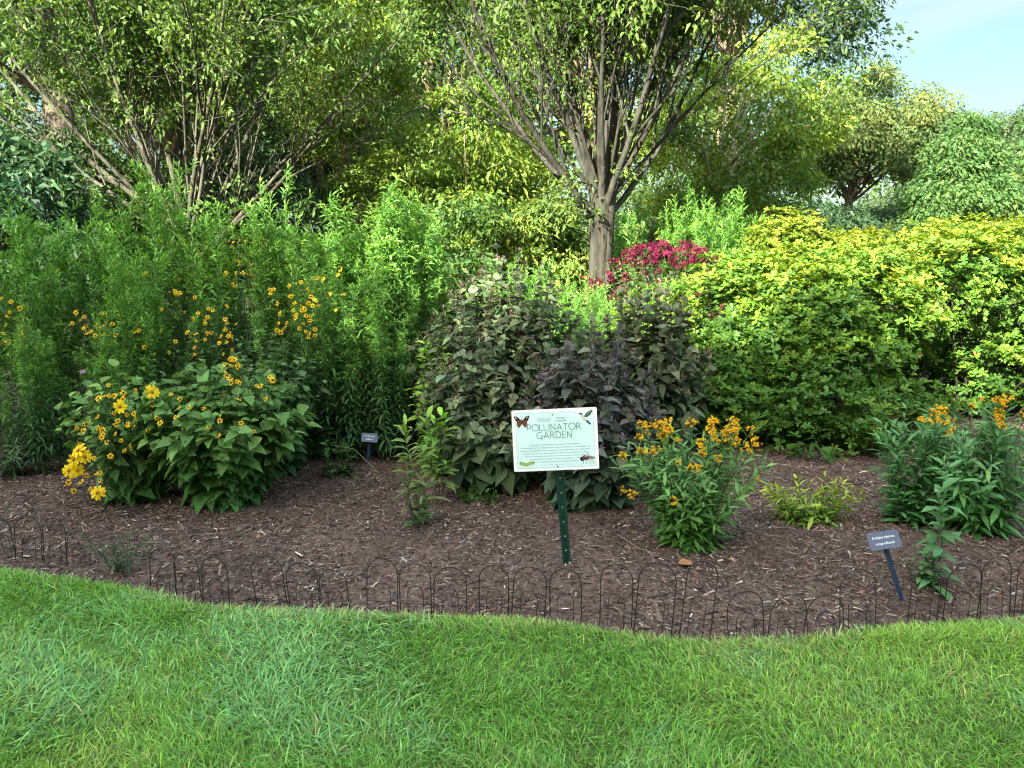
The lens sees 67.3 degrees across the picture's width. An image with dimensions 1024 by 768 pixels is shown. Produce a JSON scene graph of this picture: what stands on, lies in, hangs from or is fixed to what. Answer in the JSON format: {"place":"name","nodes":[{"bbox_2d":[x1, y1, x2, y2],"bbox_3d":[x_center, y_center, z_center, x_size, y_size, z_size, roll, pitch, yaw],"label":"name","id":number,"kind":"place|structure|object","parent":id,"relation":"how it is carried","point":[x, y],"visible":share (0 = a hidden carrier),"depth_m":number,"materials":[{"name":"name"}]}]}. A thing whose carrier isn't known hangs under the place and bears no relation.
{"place":"outdoors","nodes":[
{"label":"outdoors","id":0,"kind":"place"},
{"bbox_2d":[0,358,1023,653],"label":"mulch bed","id":1,"kind":"object","parent":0,"point":[582,528],"visible":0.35,"depth_m":4.00,"materials":[{"name":"brown wood"}]},
{"bbox_2d":[0,392,15,479],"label":"drooping stalk clump","id":2,"kind":"object","parent":1,"relation":"on","point":[7,411],"visible":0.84,"depth_m":5.19,"materials":[{"name":"green plant"}]},
{"bbox_2d":[0,411,59,479],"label":"pale weed","id":3,"kind":"object","parent":1,"relation":"on","point":[16,461],"visible":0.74,"depth_m":5.27,"materials":[{"name":"green plant"}]},
{"bbox_2d":[0,316,75,476],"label":"drooping stalk clump","id":4,"kind":"object","parent":1,"relation":"on","point":[34,367],"visible":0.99,"depth_m":5.22,"materials":[{"name":"green plant"}]},
{"bbox_2d":[0,191,88,454],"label":"feathery stalk clump","id":5,"kind":"object","parent":1,"relation":"on","point":[52,303],"visible":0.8,"depth_m":5.68,"materials":[{"name":"green plant"}]},
{"bbox_2d":[0,516,90,565],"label":"wire border fence","id":6,"kind":"object","parent":1,"relation":"on","point":[35,549],"visible":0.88,"depth_m":3.94,"materials":[{"name":"black metal"}]},
{"bbox_2d":[0,297,105,458],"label":"black eyed susan","id":7,"kind":"object","parent":1,"relation":"on","point":[10,312],"visible":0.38,"depth_m":5.62,"materials":[{"name":"green plant"}]},
{"bbox_2d":[0,269,109,423],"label":"leafy undergrowth","id":8,"kind":"object","parent":1,"relation":"on","point":[83,368],"visible":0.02,"depth_m":6.67,"materials":[{"name":"green plant"}]},
{"bbox_2d":[42,182,146,418],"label":"feathery stalk clump","id":9,"kind":"object","parent":1,"relation":"on","point":[92,256],"visible":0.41,"depth_m":6.04,"materials":[{"name":"green plant"}]},
{"bbox_2d":[71,324,141,462],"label":"drooping stalk clump","id":10,"kind":"object","parent":1,"relation":"on","point":[112,370],"visible":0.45,"depth_m":5.20,"materials":[{"name":"green plant"}]},
{"bbox_2d":[80,528,164,574],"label":"creeping weed","id":11,"kind":"object","parent":1,"relation":"on","point":[119,561],"visible":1,"depth_m":3.79,"materials":[{"name":"green plant"}]},
{"bbox_2d":[88,236,199,415],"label":"feathery stalk clump","id":12,"kind":"object","parent":1,"relation":"on","point":[133,345],"visible":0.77,"depth_m":5.49,"materials":[{"name":"green plant"}]},
{"bbox_2d":[117,158,204,394],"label":"feathery stalk clump","id":13,"kind":"object","parent":1,"relation":"on","point":[161,229],"visible":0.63,"depth_m":6.22,"materials":[{"name":"green plant"}]},
{"bbox_2d":[54,359,275,509],"bbox_3d":[-2.158,0.376,4.620,1.439,1.006,0.916,8,13,37],"label":"black eyed susan","id":14,"kind":"object","parent":1,"relation":"on","point":[131,474],"visible":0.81,"depth_m":4.63,"materials":[{"name":"green plant"}]},
{"bbox_2d":[70,271,279,394],"bbox_3d":[-2.419,-0.146,5.749,1.456,1.414,0.770,0,11,0],"label":"black eyed susan","id":15,"kind":"object","parent":1,"relation":"on","point":[217,345],"visible":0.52,"depth_m":5.60,"materials":[{"name":"green plant"}]},
{"bbox_2d":[149,548,229,607],"bbox_3d":[-1.475,0.893,3.503,0.449,0.265,0.031,4,11,20],"label":"wire border fence","id":16,"kind":"object","parent":1,"relation":"on","point":[209,593],"visible":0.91,"depth_m":3.49,"materials":[{"name":"black metal"}]},
{"bbox_2d":[177,199,246,373],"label":"feathery stalk clump","id":17,"kind":"object","parent":1,"relation":"on","point":[212,287],"visible":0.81,"depth_m":6.14,"materials":[{"name":"green plant"}]},
{"bbox_2d":[124,350,321,513],"bbox_3d":[-1.784,0.333,4.746,1.204,1.058,0.990,0,11,0],"label":"leafy mound","id":18,"kind":"object","parent":1,"relation":"on","point":[230,480],"visible":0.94,"depth_m":4.53,"materials":[{"name":"green plant"}]},
{"bbox_2d":[175,286,273,377],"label":"leafy undergrowth","id":19,"kind":"object","parent":1,"relation":"on","point":[240,330],"visible":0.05,"depth_m":6.91,"materials":[{"name":"green plant"}]},
{"bbox_2d":[156,239,314,383],"bbox_3d":[-2.353,-0.400,6.541,1.573,1.644,0.693,0,11,0],"label":"black eyed susan","id":20,"kind":"object","parent":1,"relation":"on","point":[239,306],"visible":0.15,"depth_m":6.46,"materials":[{"name":"green plant"}]},
{"bbox_2d":[225,256,256,372],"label":"feathery stalk clump","id":21,"kind":"object","parent":1,"relation":"on","point":[245,316],"visible":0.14,"depth_m":7.08,"materials":[{"name":"green plant"}]},
{"bbox_2d":[215,356,303,486],"bbox_3d":[-1.612,0.246,4.792,0.637,0.998,0.992,-7,13,-34],"label":"black eyed susan","id":22,"kind":"object","parent":1,"relation":"on","point":[232,382],"visible":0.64,"depth_m":4.39,"materials":[{"name":"green plant"}]},
{"bbox_2d":[238,313,306,401],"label":"feathery stalk clump","id":23,"kind":"object","parent":1,"relation":"on","point":[257,341],"visible":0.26,"depth_m":5.23,"materials":[{"name":"green plant"}]},
{"bbox_2d":[226,332,330,478],"bbox_3d":[-1.650,0.146,5.324,0.815,1.028,0.674,0,11,0],"label":"leafy mound","id":24,"kind":"object","parent":1,"relation":"on","point":[289,466],"visible":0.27,"depth_m":5.27,"materials":[{"name":"green plant"}]},
{"bbox_2d":[228,162,328,388],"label":"feathery stalk clump","id":25,"kind":"object","parent":1,"relation":"on","point":[270,251],"visible":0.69,"depth_m":5.97,"materials":[{"name":"green plant"}]},
{"bbox_2d":[251,556,350,613],"bbox_3d":[-0.932,0.898,3.396,0.439,0.296,0.017,1,11,3],"label":"wire border fence","id":26,"kind":"object","parent":1,"relation":"on","point":[328,602],"visible":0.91,"depth_m":3.39,"materials":[{"name":"black metal"}]},
{"bbox_2d":[263,264,346,462],"bbox_3d":[-1.479,-0.118,5.467,0.546,1.463,0.780,-6,12,-30],"label":"black eyed susan","id":27,"kind":"object","parent":1,"relation":"on","point":[311,452],"visible":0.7,"depth_m":5.42,"materials":[{"name":"green plant"}]},
{"bbox_2d":[291,253,373,462],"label":"drooping stalk clump","id":28,"kind":"object","parent":1,"relation":"on","point":[353,356],"visible":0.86,"depth_m":5.48,"materials":[{"name":"green plant"}]},
{"bbox_2d":[269,186,403,442],"bbox_3d":[-1.230,-0.481,5.910,0.876,2.017,0.870,3,11,13],"label":"drooping stalk clump","id":29,"kind":"object","parent":1,"relation":"on","point":[317,248],"visible":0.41,"depth_m":5.72,"materials":[{"name":"green plant"}]},
{"bbox_2d":[303,388,401,453],"bbox_3d":[-1.349,0.310,5.912,1.070,0.586,0.555,0,11,0],"label":"leafy mound","id":30,"kind":"object","parent":1,"relation":"on","point":[332,425],"visible":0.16,"depth_m":5.81,"materials":[{"name":"green plant"}]},
{"bbox_2d":[318,436,391,486],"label":"leafy seedling","id":31,"kind":"object","parent":1,"relation":"on","point":[344,470],"visible":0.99,"depth_m":5.29,"materials":[{"name":"green plant"}]},
{"bbox_2d":[361,433,377,463],"bbox_3d":[-1.019,0.495,5.525,0.119,0.294,0.042,-2,11,-10],"label":"plant label","id":32,"kind":"object","parent":1,"relation":"on","point":[369,438],"visible":0.99,"depth_m":5.51,"materials":[{"name":"plastic"}]},
{"bbox_2d":[335,254,414,461],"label":"drooping stalk clump","id":33,"kind":"object","parent":1,"relation":"on","point":[373,327],"visible":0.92,"depth_m":5.51,"materials":[{"name":"green plant"}]},
{"bbox_2d":[358,302,446,410],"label":"leafy undergrowth","id":34,"kind":"object","parent":1,"relation":"on","point":[407,339],"visible":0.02,"depth_m":6.81,"materials":[{"name":"green plant"}]},
{"bbox_2d":[347,175,458,447],"bbox_3d":[-0.856,-0.526,5.952,0.893,2.091,0.869,0,11,0],"label":"drooping stalk clump","id":35,"kind":"object","parent":1,"relation":"on","point":[406,278],"visible":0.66,"depth_m":5.78,"materials":[{"name":"green plant"}]},
{"bbox_2d":[366,558,466,617],"bbox_3d":[-0.419,0.907,3.361,0.450,0.284,0.034,1,11,7],"label":"wire border fence","id":36,"kind":"object","parent":1,"relation":"on","point":[367,600],"visible":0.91,"depth_m":3.36,"materials":[{"name":"black metal"}]},
{"bbox_2d":[402,484,435,528],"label":"young shoot","id":37,"kind":"object","parent":1,"relation":"on","point":[425,506],"visible":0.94,"depth_m":4.36,"materials":[{"name":"green plant"}]},
{"bbox_2d":[390,413,452,525],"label":"young stalk","id":38,"kind":"object","parent":1,"relation":"on","point":[413,487],"visible":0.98,"depth_m":4.37,"materials":[{"name":"green plant"}]},
{"bbox_2d":[406,328,457,475],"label":"plant","id":39,"kind":"object","parent":1,"relation":"on","point":[419,387],"visible":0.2,"depth_m":5.26,"materials":[{"name":"green plant"}]},
{"bbox_2d":[418,405,462,502],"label":"young stalk","id":40,"kind":"object","parent":1,"relation":"on","point":[445,465],"visible":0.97,"depth_m":4.73,"materials":[{"name":"green plant"}]},
{"bbox_2d":[431,268,499,368],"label":"shrub","id":41,"kind":"object","parent":1,"relation":"on","point":[470,308],"visible":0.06,"depth_m":6.18,"materials":[{"name":"green plant"}]},
{"bbox_2d":[457,487,498,504],"bbox_3d":[-0.200,0.735,4.831,0.246,0.168,0.254,-7,13,-34],"label":"seedling patch","id":42,"kind":"object","parent":1,"relation":"on","point":[470,497],"visible":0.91,"depth_m":4.82,"materials":[{"name":"green plant"}]},
{"bbox_2d":[414,318,550,495],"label":"purple leaved shrub","id":43,"kind":"object","parent":1,"relation":"on","point":[483,441],"visible":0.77,"depth_m":4.86,"materials":[{"name":"green plant"}]},
{"bbox_2d":[406,243,606,472],"bbox_3d":[-0.024,-0.109,5.428,1.482,1.756,1.152,0,11,0],"label":"purple leaved shrub","id":44,"kind":"object","parent":1,"relation":"on","point":[520,323],"visible":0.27,"depth_m":5.25,"materials":[{"name":"green plant"}]},
{"bbox_2d":[465,250,574,343],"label":"feathery stalk clump","id":45,"kind":"object","parent":1,"relation":"on","point":[533,283],"visible":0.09,"depth_m":7.36,"materials":[{"name":"green plant"}]},
{"bbox_2d":[479,565,581,625],"bbox_3d":[0.077,0.917,3.301,0.449,0.291,0.019,2,11,9],"label":"wire border fence","id":46,"kind":"object","parent":1,"relation":"on","point":[501,607],"visible":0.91,"depth_m":3.30,"materials":[{"name":"black metal"}]},
{"bbox_2d":[511,407,598,564],"bbox_3d":[0.209,0.580,3.784,0.427,0.950,0.056,1,11,3],"label":"garden sign","id":47,"kind":"object","parent":1,"relation":"on","point":[559,441],"visible":1,"depth_m":3.72,"materials":[{"name":"white metal"}]},
{"bbox_2d":[539,276,625,353],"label":"feathery stalk clump","id":48,"kind":"object","parent":1,"relation":"on","point":[600,301],"visible":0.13,"depth_m":6.95,"materials":[{"name":"green plant"}]},
{"bbox_2d":[518,320,662,513],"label":"purple leaved shrub","id":49,"kind":"object","parent":1,"relation":"on","point":[588,490],"visible":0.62,"depth_m":4.56,"materials":[{"name":"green plant"}]},
{"bbox_2d":[568,281,632,362],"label":"feathery stalk clump","id":50,"kind":"object","parent":1,"relation":"on","point":[577,310],"visible":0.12,"depth_m":5.91,"materials":[{"name":"green plant"}]},
{"bbox_2d":[367,0,874,337],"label":"vase tree","id":51,"kind":"object","parent":1,"relation":"on","point":[623,24],"visible":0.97,"depth_m":8.94,"materials":[{"name":"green plant"}]},
{"bbox_2d":[611,196,693,325],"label":"feathery stalk clump","id":52,"kind":"object","parent":1,"relation":"on","point":[622,241],"visible":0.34,"depth_m":9.85,"materials":[{"name":"green plant"}]},
{"bbox_2d":[591,271,717,475],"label":"purple leaved shrub","id":53,"kind":"object","parent":1,"relation":"on","point":[678,396],"visible":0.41,"depth_m":5.17,"materials":[{"name":"green plant"}]},
{"bbox_2d":[599,561,717,641],"bbox_3d":[0.605,0.903,3.187,0.480,0.364,0.056,2,11,9],"label":"wire border fence","id":54,"kind":"object","parent":1,"relation":"on","point":[600,614],"visible":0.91,"depth_m":3.17,"materials":[{"name":"black metal"}]},
{"bbox_2d":[581,233,751,343],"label":"magenta flower bush","id":55,"kind":"object","parent":1,"relation":"on","point":[656,257],"visible":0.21,"depth_m":9.09,"materials":[{"name":"pink plant"}]},
{"bbox_2d":[608,415,776,554],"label":"butterfly weed","id":56,"kind":"object","parent":1,"relation":"on","point":[687,521],"visible":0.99,"depth_m":3.96,"materials":[{"name":"green plant"}]},
{"bbox_2d":[656,170,735,361],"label":"feathery stalk clump","id":57,"kind":"object","parent":1,"relation":"on","point":[715,234],"visible":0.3,"depth_m":9.70,"materials":[{"name":"green plant"}]},
{"bbox_2d":[687,186,782,360],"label":"feathery stalk clump","id":58,"kind":"object","parent":1,"relation":"on","point":[733,224],"visible":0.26,"depth_m":9.73,"materials":[{"name":"green plant"}]},
{"bbox_2d":[603,230,963,461],"bbox_3d":[2.271,-0.410,6.444,3.134,1.732,2.267,0,11,0],"label":"azalea shrub","id":59,"kind":"object","parent":1,"relation":"on","point":[782,329],"visible":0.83,"depth_m":5.96,"materials":[{"name":"green plant"}]},
{"bbox_2d":[727,591,843,641],"bbox_3d":[1.136,0.963,3.172,0.526,0.255,0.026,-1,11,-7],"label":"wire border fence","id":60,"kind":"object","parent":1,"relation":"on","point":[806,622],"visible":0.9,"depth_m":3.17,"materials":[{"name":"black metal"}]},
{"bbox_2d":[718,205,858,400],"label":"azalea shrub","id":61,"kind":"object","parent":1,"relation":"on","point":[795,229],"visible":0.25,"depth_m":7.66,"materials":[{"name":"yellow plant"}]},
{"bbox_2d":[754,470,870,529],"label":"butterfly weed","id":62,"kind":"object","parent":1,"relation":"on","point":[793,511],"visible":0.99,"depth_m":4.40,"materials":[{"name":"green plant"}]},
{"bbox_2d":[866,529,903,601],"bbox_3d":[1.698,0.840,3.488,0.190,0.368,0.053,1,11,6],"label":"plant label","id":63,"kind":"object","parent":1,"relation":"on","point":[885,541],"visible":0.99,"depth_m":3.47,"materials":[{"name":"plastic"}]},
{"bbox_2d":[839,569,941,628],"bbox_3d":[1.592,0.919,3.237,0.465,0.313,0.015,-1,11,-8],"label":"wire border fence","id":64,"kind":"object","parent":1,"relation":"on","point":[929,613],"visible":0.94,"depth_m":3.23,"materials":[{"name":"black metal"}]},
{"bbox_2d":[766,209,1023,389],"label":"azalea shrub","id":65,"kind":"object","parent":1,"relation":"on","point":[858,232],"visible":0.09,"depth_m":8.02,"materials":[{"name":"green plant"}]},
{"bbox_2d":[867,399,971,531],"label":"butterfly weed","id":66,"kind":"object","parent":1,"relation":"on","point":[915,504],"visible":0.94,"depth_m":4.33,"materials":[{"name":"green plant"}]},
{"bbox_2d":[904,549,944,590],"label":"creeping weed","id":67,"kind":"object","parent":1,"relation":"on","point":[920,576],"visible":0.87,"depth_m":3.61,"materials":[{"name":"green plant"}]},
{"bbox_2d":[840,214,1023,422],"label":"azalea shrub","id":68,"kind":"object","parent":1,"relation":"on","point":[936,247],"visible":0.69,"depth_m":6.80,"materials":[{"name":"green plant"}]},
{"bbox_2d":[914,477,964,600],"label":"slender stalk","id":69,"kind":"object","parent":1,"relation":"on","point":[946,536],"visible":0.97,"depth_m":3.56,"materials":[{"name":"green plant"}]},
{"bbox_2d":[903,393,1023,541],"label":"butterfly weed","id":70,"kind":"object","parent":1,"relation":"on","point":[978,499],"visible":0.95,"depth_m":4.18,"materials":[{"name":"green plant"}]},
{"bbox_2d":[942,556,1023,625],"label":"wire border fence","id":71,"kind":"object","parent":1,"relation":"on","point":[979,601],"visible":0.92,"depth_m":3.28,"materials":[{"name":"black metal"}]},
{"bbox_2d":[0,563,1023,767],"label":"lawn","id":72,"kind":"structure","parent":0,"point":[714,715],"depth_m":2.68,"materials":[{"name":"green plant"}]},
{"bbox_2d":[0,0,1023,240],"label":"sky","id":73,"kind":"structure","parent":0,"point":[973,47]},
{"bbox_2d":[3,243,1023,358],"bbox_3d":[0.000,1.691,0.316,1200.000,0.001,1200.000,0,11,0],"label":"ground","id":74,"kind":"structure","parent":0,"point":[891,308],"depth_m":19.96,"materials":[{"name":"green plant"}]},
{"bbox_2d":[0,123,146,359],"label":"broadleaf shrub","id":75,"kind":"object","parent":74,"relation":"on","point":[30,175],"visible":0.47,"depth_m":9.04,"materials":[{"name":"green plant"}]},
{"bbox_2d":[0,7,147,143],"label":"tall tree","id":76,"kind":"object","parent":74,"relation":"on","point":[14,93],"visible":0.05,"depth_m":23.72,"materials":[{"name":"green plant"}]},
{"bbox_2d":[0,109,175,334],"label":"broadleaf shrub","id":77,"kind":"object","parent":74,"relation":"on","point":[81,145],"visible":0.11,"depth_m":11.15,"materials":[{"name":"green plant"}]},
{"bbox_2d":[12,124,209,324],"bbox_3d":[-6.798,-2.379,12.654,3.831,3.529,4.273,0,11,0],"label":"broadleaf shrub","id":78,"kind":"object","parent":74,"relation":"on","point":[167,174],"visible":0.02,"depth_m":12.04,"materials":[{"name":"green plant"}]},
{"bbox_2d":[15,2,252,291],"bbox_3d":[-11.490,-10.713,24.536,9.984,15.552,10.545,-8,14,-38],"label":"tall tree","id":79,"kind":"object","parent":74,"relation":"on","point":[170,131],"visible":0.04,"depth_m":24.50,"materials":[{"name":"green plant"}]},
{"bbox_2d":[0,0,297,324],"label":"tree","id":80,"kind":"object","parent":74,"relation":"on","point":[49,116],"visible":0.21,"depth_m":14.94,"materials":[{"name":"green plant"}]},
{"bbox_2d":[0,0,458,356],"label":"vase tree","id":81,"kind":"object","parent":74,"relation":"on","point":[175,30],"visible":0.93,"depth_m":9.92,"materials":[{"name":"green plant"}]},
{"bbox_2d":[123,3,369,253],"bbox_3d":[-9.250,-10.362,28.439,10.294,13.457,10.316,-8,13,-36],"label":"tall tree","id":82,"kind":"object","parent":74,"relation":"on","point":[227,146],"visible":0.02,"depth_m":25.85,"materials":[{"name":"green plant"}]},
{"bbox_2d":[131,145,373,347],"bbox_3d":[-3.945,-2.122,12.341,3.797,3.134,3.519,0,11,0],"label":"broadleaf shrub","id":83,"kind":"object","parent":74,"relation":"on","point":[312,213],"visible":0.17,"depth_m":11.37,"materials":[{"name":"green plant"}]},
{"bbox_2d":[185,0,460,306],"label":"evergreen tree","id":84,"kind":"object","parent":74,"relation":"on","point":[274,140],"visible":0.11,"depth_m":17.28,"materials":[{"name":"green plant"}]},
{"bbox_2d":[268,0,459,218],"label":"understory tree","id":85,"kind":"object","parent":74,"relation":"on","point":[337,141],"visible":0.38,"depth_m":13.89,"materials":[{"name":"green plant"}]},
{"bbox_2d":[303,121,463,274],"bbox_3d":[-1.976,-2.459,12.776,3.458,3.641,2.923,10,15,43],"label":"understory tree","id":86,"kind":"object","parent":74,"relation":"on","point":[361,173],"visible":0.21,"depth_m":11.95,"materials":[{"name":"green plant"}]},
{"bbox_2d":[274,0,570,184],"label":"tall tree","id":87,"kind":"object","parent":74,"relation":"on","point":[437,111],"visible":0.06,"depth_m":24.26,"materials":[{"name":"green plant"}]},
{"bbox_2d":[353,185,554,352],"bbox_3d":[-0.841,-1.348,10.089,2.827,2.440,3.263,0,11,0],"label":"broadleaf shrub","id":88,"kind":"object","parent":74,"relation":"on","point":[473,266],"visible":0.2,"depth_m":9.61,"materials":[{"name":"green plant"}]},
{"bbox_2d":[339,75,588,267],"bbox_3d":[-0.741,-2.623,12.138,3.783,4.194,3.871,7,12,32],"label":"understory tree","id":89,"kind":"object","parent":74,"relation":"on","point":[497,151],"visible":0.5,"depth_m":11.35,"materials":[{"name":"green plant"}]},
{"bbox_2d":[0,31,1022,267],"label":"wood","id":90,"kind":"object","parent":74,"relation":"on","point":[873,193],"visible":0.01,"depth_m":53.72,"materials":[{"name":"green plant"}]},
{"bbox_2d":[446,186,614,313],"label":"broadleaf shrub","id":91,"kind":"object","parent":74,"relation":"on","point":[552,237],"visible":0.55,"depth_m":10.55,"materials":[{"name":"green plant"}]},
{"bbox_2d":[417,0,777,288],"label":"tall tree","id":92,"kind":"object","parent":74,"relation":"on","point":[564,136],"visible":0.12,"depth_m":22.23,"materials":[{"name":"green plant"}]},
{"bbox_2d":[613,163,819,308],"bbox_3d":[3.977,-2.889,15.815,4.517,3.363,4.505,0,11,0],"label":"broadleaf shrub","id":93,"kind":"object","parent":74,"relation":"on","point":[652,229],"visible":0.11,"depth_m":15.00,"materials":[{"name":"green plant"}]},
{"bbox_2d":[631,21,872,247],"bbox_3d":[3.908,-3.310,13.081,3.892,5.233,3.830,8,13,35],"label":"leaning tree","id":94,"kind":"object","parent":74,"relation":"on","point":[793,138],"visible":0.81,"depth_m":12.22,"materials":[{"name":"green plant"}]},
{"bbox_2d":[638,0,918,159],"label":"oak tree","id":95,"kind":"object","parent":74,"relation":"on","point":[849,33],"visible":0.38,"depth_m":18.50,"materials":[{"name":"green plant"}]},
{"bbox_2d":[729,194,881,281],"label":"shrub","id":96,"kind":"object","parent":74,"relation":"on","point":[852,222],"visible":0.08,"depth_m":18.93,"materials":[{"name":"green plant"}]},
{"bbox_2d":[772,57,977,219],"bbox_3d":[14.976,-8.865,32.669,7.967,8.978,8.348,0,11,0],"label":"round tree","id":97,"kind":"object","parent":74,"relation":"on","point":[888,135],"visible":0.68,"depth_m":30.88,"materials":[{"name":"green plant"}]},
{"bbox_2d":[833,211,933,298],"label":"shrub","id":98,"kind":"object","parent":74,"relation":"on","point":[883,227],"visible":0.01,"depth_m":21.60,"materials":[{"name":"green plant"}]},
{"bbox_2d":[853,180,913,223],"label":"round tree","id":99,"kind":"object","parent":74,"relation":"on","point":[899,185],"visible":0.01,"depth_m":45.81,"materials":[{"name":"green plant"}]},
{"bbox_2d":[826,188,943,275],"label":"shrub","id":100,"kind":"object","parent":74,"relation":"on","point":[880,213],"visible":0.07,"depth_m":28.63,"materials":[{"name":"green plant"}]},
{"bbox_2d":[882,108,1023,290],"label":"cone tree","id":101,"kind":"object","parent":74,"relation":"on","point":[959,176],"visible":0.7,"depth_m":22.46,"materials":[{"name":"green plant"}]},
{"bbox_2d":[917,101,1023,212],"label":"round tree","id":102,"kind":"object","parent":74,"relation":"on","point":[1008,121],"visible":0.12,"depth_m":39.17,"materials":[{"name":"green plant"}]},
{"bbox_2d":[999,115,1023,207],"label":"round tree","id":103,"kind":"object","parent":74,"relation":"on","point":[1020,161],"visible":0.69,"depth_m":31.71,"materials":[{"name":"green plant"}]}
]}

